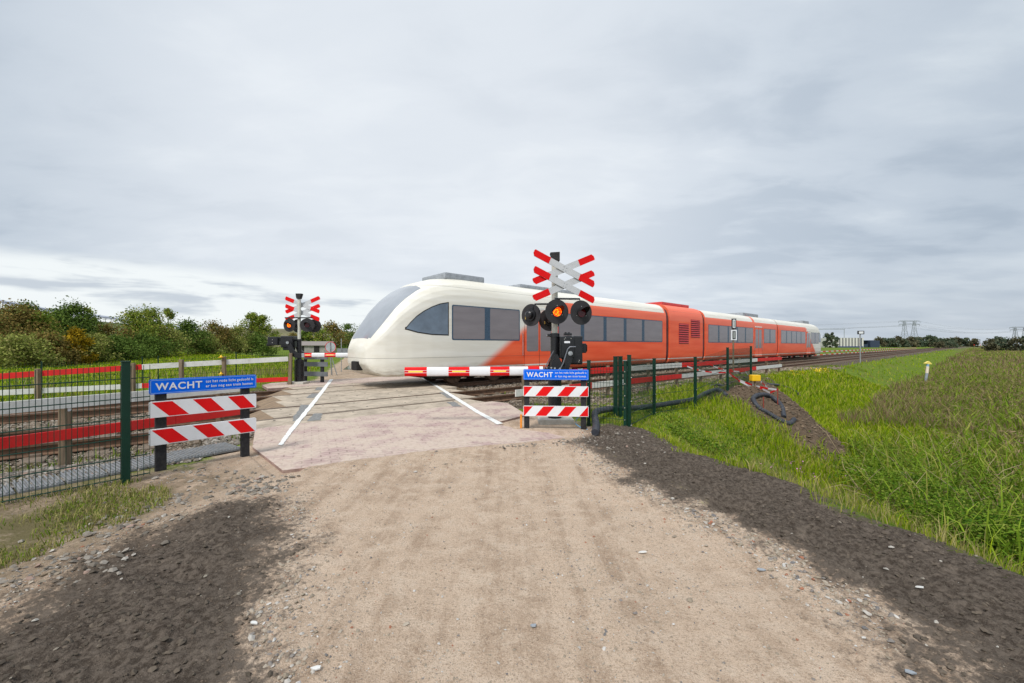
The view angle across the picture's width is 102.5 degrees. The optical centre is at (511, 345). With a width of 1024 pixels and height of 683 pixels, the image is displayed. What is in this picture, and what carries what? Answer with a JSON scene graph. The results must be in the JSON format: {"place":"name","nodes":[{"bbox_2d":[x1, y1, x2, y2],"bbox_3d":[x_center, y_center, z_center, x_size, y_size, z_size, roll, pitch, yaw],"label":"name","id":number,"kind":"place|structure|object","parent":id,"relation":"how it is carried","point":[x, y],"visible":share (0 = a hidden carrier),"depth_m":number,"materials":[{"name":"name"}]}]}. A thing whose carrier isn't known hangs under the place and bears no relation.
{"place":"outdoors","nodes":[
{"label":"outdoors","id":0,"kind":"place"},
{"bbox_2d":[0,477,172,567],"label":"grass","id":1,"kind":"structure","parent":0,"point":[94,518],"depth_m":3.43,"materials":[{"name":"green plant"}]},
{"bbox_2d":[207,329,353,346],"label":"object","id":2,"kind":"structure","parent":0,"point":[284,332],"depth_m":455.42,"materials":[{"name":"plant"}]},
{"bbox_2d":[262,376,442,390],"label":"brick paving","id":3,"kind":"structure","parent":0,"point":[275,386],"depth_m":15.84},
{"bbox_2d":[267,293,347,383],"bbox_3d":[-7.082,-0.180,15.055,3.537,3.400,0.830,0,0,0],"label":"crossing signal","id":4,"kind":"object","parent":3,"relation":"on","point":[292,343],"visible":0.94,"depth_m":14.91,"materials":[{"name":"black paint"}]},
{"bbox_2d":[253,401,564,472],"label":"brick paving","id":5,"kind":"structure","parent":0,"point":[305,445],"depth_m":6.37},
{"bbox_2d":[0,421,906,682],"bbox_3d":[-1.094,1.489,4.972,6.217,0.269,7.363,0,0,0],"label":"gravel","id":6,"kind":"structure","parent":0,"point":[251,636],"depth_m":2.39,"materials":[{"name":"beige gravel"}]},
{"bbox_2d":[0,345,1023,682],"bbox_3d":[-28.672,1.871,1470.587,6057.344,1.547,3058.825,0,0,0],"label":"ground","id":7,"kind":"structure","parent":0,"point":[520,603],"depth_m":2.47,"materials":[{"name":"beige soil"}]},
{"bbox_2d":[0,481,14,496],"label":"ribbed mat","id":8,"kind":"object","parent":7,"relation":"on","point":[6,490],"visible":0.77,"depth_m":3.96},
{"bbox_2d":[0,299,45,361],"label":"tree","id":9,"kind":"object","parent":7,"relation":"on","point":[30,307],"visible":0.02,"depth_m":39.94,"materials":[{"name":"green plant"}]},
{"bbox_2d":[0,305,53,364],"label":"tree","id":10,"kind":"object","parent":7,"relation":"on","point":[14,331],"visible":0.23,"depth_m":34.15,"materials":[{"name":"green plant"}]},
{"bbox_2d":[0,298,66,363],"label":"tree","id":11,"kind":"object","parent":7,"relation":"on","point":[22,313],"visible":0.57,"depth_m":35.64,"materials":[{"name":"green plant"}]},
{"bbox_2d":[0,329,69,367],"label":"tree","id":12,"kind":"object","parent":7,"relation":"on","point":[20,347],"visible":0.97,"depth_m":30.96,"materials":[{"name":"green plant"}]},
{"bbox_2d":[1,308,69,362],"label":"tree","id":13,"kind":"object","parent":7,"relation":"on","point":[44,318],"visible":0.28,"depth_m":36.92,"materials":[{"name":"green plant"}]},
{"bbox_2d":[12,473,64,493],"bbox_3d":[-4.891,1.419,4.236,0.520,0.043,0.308,0,0,34],"label":"ribbed mat","id":14,"kind":"object","parent":7,"relation":"on","point":[49,483],"visible":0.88,"depth_m":4.17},
{"bbox_2d":[20,330,88,366],"bbox_3d":[-38.304,0.361,33.969,3.938,3.437,4.393,0,0,0],"label":"tree","id":15,"kind":"object","parent":7,"relation":"on","point":[60,345],"visible":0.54,"depth_m":34.15,"materials":[{"name":"green plant"}]},
{"bbox_2d":[25,300,100,361],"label":"tree","id":16,"kind":"object","parent":7,"relation":"on","point":[66,320],"visible":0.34,"depth_m":40.77,"materials":[{"name":"green plant"}]},
{"bbox_2d":[0,361,149,502],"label":"fence","id":17,"kind":"object","parent":7,"relation":"on","point":[125,420],"visible":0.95,"depth_m":4.02,"materials":[{"name":"green metal"}]},
{"bbox_2d":[52,325,98,364],"bbox_3d":[-38.523,0.142,36.087,2.972,3.832,3.040,0,0,0],"label":"tree","id":18,"kind":"object","parent":7,"relation":"on","point":[76,337],"visible":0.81,"depth_m":36.04,"materials":[{"name":"yellow plant"}]},
{"bbox_2d":[48,295,103,334],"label":"tree","id":19,"kind":"object","parent":7,"relation":"on","point":[76,307],"visible":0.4,"depth_m":42.06,"materials":[{"name":"green plant"}]},
{"bbox_2d":[59,465,108,483],"bbox_3d":[-4.707,1.415,4.506,0.520,0.043,0.308,0,0,34],"label":"ribbed mat","id":20,"kind":"object","parent":7,"relation":"on","point":[67,475],"visible":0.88,"depth_m":4.44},
{"bbox_2d":[53,331,124,361],"bbox_3d":[-39.952,0.345,38.944,5.494,3.421,4.386,0,0,0],"label":"tree","id":21,"kind":"object","parent":7,"relation":"on","point":[102,341],"visible":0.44,"depth_m":39.00,"materials":[{"name":"green plant"}]},
{"bbox_2d":[74,307,107,334],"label":"tree","id":22,"kind":"object","parent":7,"relation":"on","point":[89,309],"visible":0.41,"depth_m":43.07,"materials":[{"name":"green plant"}]},
{"bbox_2d":[0,394,210,470],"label":"ballast","id":23,"kind":"structure","parent":7,"relation":"on","point":[38,424],"depth_m":7.24,"materials":[{"name":"gravel"}]},
{"bbox_2d":[0,389,239,465],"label":"board barrier","id":24,"kind":"object","parent":7,"relation":"on","point":[61,435],"visible":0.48,"depth_m":4.94,"materials":[{"name":"red wood"}]},
{"bbox_2d":[94,318,145,359],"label":"tree","id":25,"kind":"object","parent":7,"relation":"on","point":[106,328],"visible":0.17,"depth_m":45.16,"materials":[{"name":"green plant"}]},
{"bbox_2d":[90,330,155,361],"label":"tree","id":26,"kind":"object","parent":7,"relation":"on","point":[124,345],"visible":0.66,"depth_m":41.74,"materials":[{"name":"green plant"}]},
{"bbox_2d":[100,459,146,475],"bbox_3d":[-4.524,1.411,4.775,0.520,0.043,0.308,0,0,34],"label":"ribbed mat","id":27,"kind":"object","parent":7,"relation":"on","point":[133,465],"visible":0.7,"depth_m":4.71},
{"bbox_2d":[0,432,251,488],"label":"ballast","id":28,"kind":"structure","parent":7,"relation":"on","point":[220,439],"depth_m":4.84,"materials":[{"name":"grey gravel"}]},
{"bbox_2d":[95,305,172,356],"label":"tree","id":29,"kind":"object","parent":7,"relation":"on","point":[130,320],"visible":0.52,"depth_m":49.38,"materials":[{"name":"green plant"}]},
{"bbox_2d":[0,353,292,398],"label":"board barrier","id":30,"kind":"object","parent":7,"relation":"on","point":[182,364],"visible":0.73,"depth_m":12.74,"materials":[{"name":"white wood"}]},
{"bbox_2d":[0,351,296,398],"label":"fence","id":31,"kind":"object","parent":7,"relation":"on","point":[74,365],"visible":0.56,"depth_m":15.99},
{"bbox_2d":[0,460,299,595],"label":"rubble","id":32,"kind":"object","parent":7,"relation":"on","point":[267,488],"visible":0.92,"depth_m":3.12,"materials":[{"name":"grey stone"}]},
{"bbox_2d":[119,327,183,358],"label":"tree","id":33,"kind":"object","parent":7,"relation":"on","point":[156,344],"visible":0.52,"depth_m":47.20,"materials":[{"name":"green plant"}]},
{"bbox_2d":[127,303,179,355],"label":"tree","id":34,"kind":"object","parent":7,"relation":"on","point":[150,310],"visible":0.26,"depth_m":52.09,"materials":[{"name":"green plant"}]},
{"bbox_2d":[3,363,314,397],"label":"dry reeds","id":35,"kind":"object","parent":7,"relation":"on","point":[259,370],"visible":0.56,"depth_m":18.62,"materials":[{"name":"green plant"}]},
{"bbox_2d":[136,453,181,467],"bbox_3d":[-4.340,1.406,5.045,0.520,0.043,0.308,0,0,34],"label":"ribbed mat","id":36,"kind":"object","parent":7,"relation":"on","point":[149,461],"visible":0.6,"depth_m":4.99,"materials":[{"name":"plastic"}]},
{"bbox_2d":[0,351,329,401],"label":"grass","id":37,"kind":"structure","parent":7,"relation":"on","point":[199,356],"depth_m":23.88,"materials":[{"name":"green plant"}]},
{"bbox_2d":[158,307,177,328],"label":"tree","id":38,"kind":"object","parent":7,"relation":"on","point":[170,313],"visible":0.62,"depth_m":54.82,"materials":[{"name":"green plant"}]},
{"bbox_2d":[152,322,196,356],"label":"tree","id":39,"kind":"object","parent":7,"relation":"on","point":[175,333],"visible":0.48,"depth_m":52.02,"materials":[{"name":"green plant"}]},
{"bbox_2d":[169,447,212,459],"bbox_3d":[-4.156,1.402,5.314,0.520,0.043,0.308,0,0,34],"label":"ribbed mat","id":40,"kind":"object","parent":7,"relation":"on","point":[191,453],"visible":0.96,"depth_m":5.27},
{"bbox_2d":[169,316,214,354],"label":"tree","id":41,"kind":"object","parent":7,"relation":"on","point":[188,327],"visible":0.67,"depth_m":59.76,"materials":[{"name":"green plant"}]},
{"bbox_2d":[167,330,230,354],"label":"tree","id":42,"kind":"object","parent":7,"relation":"on","point":[215,342],"visible":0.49,"depth_m":61.66,"materials":[{"name":"green plant"}]},
{"bbox_2d":[149,375,255,471],"bbox_3d":[-3.663,1.064,4.916,0.108,1.372,1.038,0,0,41],"label":"warning sign","id":43,"kind":"object","parent":7,"relation":"on","point":[162,408],"visible":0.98,"depth_m":4.82,"materials":[{"name":"metal"}]},
{"bbox_2d":[197,318,238,353],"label":"tree","id":44,"kind":"object","parent":7,"relation":"on","point":[222,330],"visible":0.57,"depth_m":65.69,"materials":[{"name":"green plant"}]},
{"bbox_2d":[199,442,239,454],"bbox_3d":[-3.972,1.398,5.584,0.520,0.043,0.308,0,0,34],"label":"ribbed mat","id":45,"kind":"object","parent":7,"relation":"on","point":[219,448],"visible":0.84,"depth_m":5.53,"materials":[{"name":"plastic"}]},
{"bbox_2d":[208,330,254,353],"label":"tree","id":46,"kind":"object","parent":7,"relation":"on","point":[240,343],"visible":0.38,"depth_m":68.15,"materials":[{"name":"green plant"}]},
{"bbox_2d":[225,324,254,353],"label":"tree","id":47,"kind":"object","parent":7,"relation":"on","point":[237,330],"visible":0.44,"depth_m":71.91,"materials":[{"name":"green plant"}]},
{"bbox_2d":[236,311,269,354],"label":"tree","id":48,"kind":"object","parent":7,"relation":"on","point":[252,316],"visible":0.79,"depth_m":75.60,"materials":[{"name":"green plant"}]},
{"bbox_2d":[236,331,278,355],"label":"tree","id":49,"kind":"object","parent":7,"relation":"on","point":[259,340],"visible":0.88,"depth_m":72.69,"materials":[{"name":"green plant"}]},
{"bbox_2d":[246,314,282,355],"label":"tree","id":50,"kind":"object","parent":7,"relation":"on","point":[268,327],"visible":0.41,"depth_m":78.05,"materials":[{"name":"green plant"}]},
{"bbox_2d":[301,329,314,340],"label":"tree","id":51,"kind":"object","parent":7,"relation":"on","point":[303,333],"visible":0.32,"depth_m":117.08,"materials":[{"name":"green plant"}]},
{"bbox_2d":[304,357,327,381],"bbox_3d":[-7.433,1.032,15.591,1.110,1.335,0.104,0,0,16],"label":"warning sign","id":52,"kind":"object","parent":7,"relation":"on","point":[321,364],"visible":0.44,"depth_m":15.51,"materials":[{"name":"metal"}]},
{"bbox_2d":[295,341,337,352],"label":"farm shed","id":53,"kind":"structure","parent":7,"relation":"on","point":[313,346],"depth_m":105.26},
{"bbox_2d":[303,323,334,341],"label":"tree","id":54,"kind":"object","parent":7,"relation":"on","point":[317,336],"visible":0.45,"depth_m":118.82,"materials":[{"name":"green plant"}]},
{"bbox_2d":[325,342,336,374],"bbox_3d":[-8.587,0.693,19.585,0.582,1.726,0.273,0,0,0],"label":"round sign","id":55,"kind":"object","parent":7,"relation":"on","point":[330,347],"visible":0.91,"depth_m":19.50,"materials":[{"name":"metal"}]},
{"bbox_2d":[319,319,350,349],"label":"tree","id":56,"kind":"object","parent":7,"relation":"on","point":[331,327],"visible":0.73,"depth_m":124.49,"materials":[{"name":"green plant"}]},
{"bbox_2d":[337,339,347,371],"bbox_3d":[-9.091,0.625,22.009,0.580,1.950,0.062,0,0,0],"label":"grey board","id":57,"kind":"object","parent":7,"relation":"on","point":[342,350],"visible":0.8,"depth_m":22.02,"materials":[{"name":"metal"}]},
{"bbox_2d":[329,323,357,347],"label":"tree","id":58,"kind":"object","parent":7,"relation":"on","point":[346,327],"visible":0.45,"depth_m":139.33,"materials":[{"name":"green plant"}]},
{"bbox_2d":[238,379,481,428],"bbox_3d":[-3.921,1.494,12.001,8.529,0.192,7.130,0,0,-42],"label":"level crossing","id":59,"kind":"object","parent":7,"relation":"on","point":[289,399],"visible":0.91,"depth_m":10.40,"materials":[{"name":"concrete"}]},
{"bbox_2d":[293,405,308,420],"bbox_3d":[-4.416,1.395,8.622,0.211,0.001,2.261,0,0,-23],"label":"asphalt patch","id":60,"kind":"object","parent":59,"relation":"on","point":[300,411],"visible":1,"depth_m":8.64,"materials":[{"name":"asphalt"}]},
{"bbox_2d":[278,379,332,444],"bbox_3d":[-5.309,1.392,11.287,0.141,0.001,11.925,0,0,-21],"label":"road line","id":61,"kind":"object","parent":59,"relation":"on","point":[299,419],"visible":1,"depth_m":8.25,"materials":[{"name":"paint"}]},
{"bbox_2d":[307,413,321,420],"bbox_3d":[-3.835,1.395,8.011,0.240,0.001,0.919,0,0,-23],"label":"asphalt patch","id":62,"kind":"object","parent":59,"relation":"on","point":[315,416],"visible":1,"depth_m":7.93,"materials":[{"name":"asphalt"}]},
{"bbox_2d":[422,378,501,423],"bbox_3d":[-2.175,1.392,12.812,0.172,0.001,11.826,0,0,-19],"label":"road line","id":63,"kind":"object","parent":59,"relation":"on","point":[472,408],"visible":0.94,"depth_m":9.48,"materials":[{"name":"paint"}]},
{"bbox_2d":[0,364,866,499],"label":"railway track","id":64,"kind":"structure","parent":7,"relation":"on","point":[763,375],"depth_m":12.57,"materials":[{"name":"brown metal"}]},
{"bbox_2d":[0,347,940,425],"bbox_3d":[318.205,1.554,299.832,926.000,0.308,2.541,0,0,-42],"label":"railway track","id":65,"kind":"structure","parent":7,"relation":"on","point":[48,415],"depth_m":11.47,"materials":[{"name":"brown metal"}]},
{"bbox_2d":[348,272,820,382],"bbox_3d":[15.772,-0.670,32.121,56.060,4.200,3.021,0,0,-42],"label":"passenger train","id":66,"kind":"object","parent":65,"relation":"on","point":[445,319],"visible":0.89,"depth_m":16.42,"materials":[{"name":"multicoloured metal"}]},
{"bbox_2d":[0,346,964,465],"bbox_3d":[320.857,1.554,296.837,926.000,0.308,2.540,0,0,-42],"label":"railway track","id":67,"kind":"structure","parent":7,"relation":"on","point":[496,392],"depth_m":8.60,"materials":[{"name":"brown metal"}]},
{"bbox_2d":[404,249,594,424],"bbox_3d":[-0.170,0.000,7.602,3.413,3.400,0.950,0,0,0],"label":"crossing signal","id":68,"kind":"object","parent":7,"relation":"on","point":[567,350],"visible":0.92,"depth_m":7.38,"materials":[{"name":"black paint"}]},
{"bbox_2d":[0,425,1023,682],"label":"soil clods","id":69,"kind":"object","parent":7,"relation":"on","point":[270,673],"visible":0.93,"depth_m":2.20,"materials":[{"name":"brown soil"}]},
{"bbox_2d":[523,369,588,429],"bbox_3d":[0.729,1.076,6.859,1.076,1.348,0.108,0,0,4],"label":"warning sign","id":70,"kind":"object","parent":7,"relation":"on","point":[582,392],"visible":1,"depth_m":6.81,"materials":[{"name":"metal"}]},
{"bbox_2d":[495,427,675,452],"bbox_3d":[0.945,1.359,5.960,2.693,0.091,1.430,0,0,0],"label":"rubble","id":71,"kind":"object","parent":7,"relation":"on","point":[566,441],"visible":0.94,"depth_m":5.81,"materials":[{"name":"grey stone"}]},
{"bbox_2d":[587,360,626,425],"bbox_3d":[1.607,0.980,6.981,0.677,1.440,0.083,0,0,26],"label":"fence","id":72,"kind":"object","parent":7,"relation":"on","point":[624,395],"visible":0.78,"depth_m":7.01,"materials":[{"name":"metal"}]},
{"bbox_2d":[613,356,622,417],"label":"gate posts","id":73,"kind":"object","parent":7,"relation":"on","point":[617,388],"visible":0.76,"depth_m":8.21,"materials":[{"name":"metal"}]},
{"bbox_2d":[515,356,781,406],"bbox_3d":[7.432,1.175,16.139,19.737,1.150,0.147,0,0,-42],"label":"board barrier","id":74,"kind":"object","parent":7,"relation":"on","point":[676,376],"visible":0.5,"depth_m":14.28,"materials":[{"name":"red wood"}]},
{"bbox_2d":[684,365,776,389],"bbox_3d":[6.666,0.925,12.921,0.228,0.505,4.631,0,0,-7],"label":"barrier tape","id":75,"kind":"object","parent":74,"relation":"attached to","point":[740,380],"visible":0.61,"depth_m":11.79,"materials":[{"name":"plastic"}]},
{"bbox_2d":[460,365,842,409],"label":"ballast","id":76,"kind":"structure","parent":7,"relation":"on","point":[545,400],"depth_m":15.98,"materials":[{"name":"gravel"}]},
{"bbox_2d":[591,388,728,435],"bbox_3d":[3.264,1.296,9.114,1.173,0.293,6.912,0,0,44],"label":"drain pipe","id":77,"kind":"object","parent":7,"relation":"on","point":[595,430],"visible":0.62,"depth_m":9.01,"materials":[{"name":"plastic"}]},
{"bbox_2d":[627,346,751,426],"bbox_3d":[4.690,0.874,10.278,0.598,1.693,8.736,0,0,42],"label":"fence","id":78,"kind":"object","parent":7,"relation":"on","point":[728,370],"visible":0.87,"depth_m":9.58,"materials":[{"name":"green metal"}]},
{"bbox_2d":[731,319,736,377],"bbox_3d":[8.116,0.235,15.047,0.210,2.420,0.090,0,0,0],"label":"track sign","id":79,"kind":"object","parent":7,"relation":"on","point":[733,331],"visible":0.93,"depth_m":15.01,"materials":[{"name":"white metal"}]},
{"bbox_2d":[644,384,858,469],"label":"weeds","id":80,"kind":"object","parent":7,"relation":"on","point":[691,437],"visible":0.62,"depth_m":7.85,"materials":[{"name":"green plant"}]},
{"bbox_2d":[749,375,760,387],"bbox_3d":[6.749,1.045,11.412,0.235,0.442,0.160,0,0,0],"label":"yellow box","id":81,"kind":"object","parent":7,"relation":"on","point":[754,378],"visible":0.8,"depth_m":11.33,"materials":[{"name":"plastic"}]},
{"bbox_2d":[751,392,796,424],"bbox_3d":[6.504,1.585,10.405,0.948,0.720,1.067,0,0,0],"label":"drain pipe","id":82,"kind":"object","parent":7,"relation":"on","point":[792,421],"visible":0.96,"depth_m":10.18,"materials":[{"name":"plastic"}]},
{"bbox_2d":[706,375,855,462],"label":"soil clods","id":83,"kind":"object","parent":7,"relation":"on","point":[808,418],"visible":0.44,"depth_m":10.44,"materials":[{"name":"brown soil"}]},
{"bbox_2d":[646,349,990,485],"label":"grass","id":84,"kind":"structure","parent":7,"relation":"on","point":[835,396],"depth_m":12.57,"materials":[{"name":"green plant"}]},
{"bbox_2d":[822,332,832,346],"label":"tree","id":85,"kind":"object","parent":7,"relation":"on","point":[828,338],"visible":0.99,"depth_m":329.19,"materials":[{"name":"green plant"}]},
{"bbox_2d":[782,347,915,357],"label":"board barrier","id":86,"kind":"object","parent":7,"relation":"on","point":[862,349],"visible":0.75,"depth_m":94.36,"materials":[{"name":"red wood"}]},
{"bbox_2d":[821,329,879,346],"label":"factory hall","id":87,"kind":"structure","parent":7,"relation":"on","point":[848,342],"depth_m":350.00,"materials":[{"name":"metal"}]},
{"bbox_2d":[857,331,863,361],"bbox_3d":[28.564,0.243,33.675,0.560,2.849,0.131,0,0,0],"label":"track sign","id":88,"kind":"object","parent":7,"relation":"on","point":[860,332],"visible":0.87,"depth_m":33.66,"materials":[{"name":"metal"}]},
{"bbox_2d":[886,337,901,346],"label":"tree","id":89,"kind":"object","parent":7,"relation":"on","point":[893,342],"visible":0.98,"depth_m":382.26,"materials":[{"name":"green plant"}]},
{"bbox_2d":[784,421,1023,511],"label":"weeds","id":90,"kind":"object","parent":7,"relation":"on","point":[918,469],"visible":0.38,"depth_m":7.67,"materials":[{"name":"green plant"}]},
{"bbox_2d":[898,320,919,338],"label":"electricity pylon","id":91,"kind":"object","parent":7,"relation":"on","point":[912,324],"visible":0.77,"depth_m":519.85,"materials":[{"name":"metal"}]},
{"bbox_2d":[820,321,1022,332],"bbox_3d":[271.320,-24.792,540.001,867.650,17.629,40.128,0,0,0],"label":"power lines","id":92,"kind":"object","parent":91,"relation":"hanging from","point":[913,325],"visible":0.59,"depth_m":525.26,"materials":[{"name":"grey metal"}]},
{"bbox_2d":[907,336,920,346],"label":"tree","id":93,"kind":"object","parent":7,"relation":"on","point":[911,338],"visible":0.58,"depth_m":406.01,"materials":[{"name":"green plant"}]},
{"bbox_2d":[809,421,1023,573],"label":"reed leaves","id":94,"kind":"object","parent":7,"relation":"on","point":[979,459],"visible":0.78,"depth_m":6.93,"materials":[{"name":"green plant"}]},
{"bbox_2d":[820,389,1021,522],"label":"dead stalks","id":95,"kind":"object","parent":7,"relation":"on","point":[929,465],"visible":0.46,"depth_m":7.25,"materials":[{"name":"plant"}]},
{"bbox_2d":[829,450,1023,570],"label":"weeds","id":96,"kind":"object","parent":7,"relation":"on","point":[979,529],"visible":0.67,"depth_m":5.74,"materials":[{"name":"green plant"}]},
{"bbox_2d":[923,361,931,380],"bbox_3d":[27.302,1.883,27.000,0.474,1.672,0.160,0,0,0],"label":"pipeline marker","id":97,"kind":"object","parent":7,"relation":"on","point":[927,363],"visible":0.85,"depth_m":26.94,"materials":[{"name":"plastic"}]},
{"bbox_2d":[920,335,936,346],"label":"tree","id":98,"kind":"object","parent":7,"relation":"on","point":[929,338],"visible":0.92,"depth_m":423.85,"materials":[{"name":"green plant"}]},
{"bbox_2d":[837,348,1023,440],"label":"reed bed","id":99,"kind":"object","parent":7,"relation":"on","point":[942,369],"visible":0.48,"depth_m":17.97,"materials":[{"name":"green plant"}]},
{"bbox_2d":[929,341,952,347],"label":"tree","id":100,"kind":"object","parent":7,"relation":"on","point":[938,344],"visible":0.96,"depth_m":209.53,"materials":[{"name":"green plant"}]},
{"bbox_2d":[945,340,961,347],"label":"tree","id":101,"kind":"object","parent":7,"relation":"on","point":[950,343],"visible":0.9,"depth_m":228.76,"materials":[{"name":"green plant"}]},
{"bbox_2d":[889,371,1023,575],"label":"reed bed","id":102,"kind":"object","parent":7,"relation":"on","point":[993,405],"visible":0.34,"depth_m":11.70,"materials":[{"name":"green plant"}]},
{"bbox_2d":[904,370,1023,514],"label":"reed plumes","id":103,"kind":"object","parent":7,"relation":"on","point":[999,396],"visible":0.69,"depth_m":13.11,"materials":[{"name":"green plant"}]},
{"bbox_2d":[969,338,981,346],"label":"tree","id":104,"kind":"object","parent":7,"relation":"on","point":[973,342],"visible":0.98,"depth_m":504.64,"materials":[{"name":"green plant"}]},
{"bbox_2d":[981,338,1000,350],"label":"tree","id":105,"kind":"object","parent":7,"relation":"on","point":[990,345],"visible":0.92,"depth_m":149.85,"materials":[{"name":"green plant"}]},
{"bbox_2d":[992,336,1008,350],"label":"tree","id":106,"kind":"object","parent":7,"relation":"on","point":[999,343],"visible":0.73,"depth_m":154.05,"materials":[{"name":"green plant"}]},
{"bbox_2d":[1004,336,1023,350],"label":"tree","id":107,"kind":"object","parent":7,"relation":"on","point":[1015,340],"visible":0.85,"depth_m":150.16,"materials":[{"name":"green plant"}]},
{"bbox_2d":[0,0,1023,345],"label":"sky","id":108,"kind":"structure","parent":0,"point":[829,163],"materials":[{"name":"grey"}]},
{"bbox_2d":[586,394,1023,575],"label":"grass","id":109,"kind":"structure","parent":0,"point":[673,442],"depth_m":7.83,"materials":[{"name":"green plant"}]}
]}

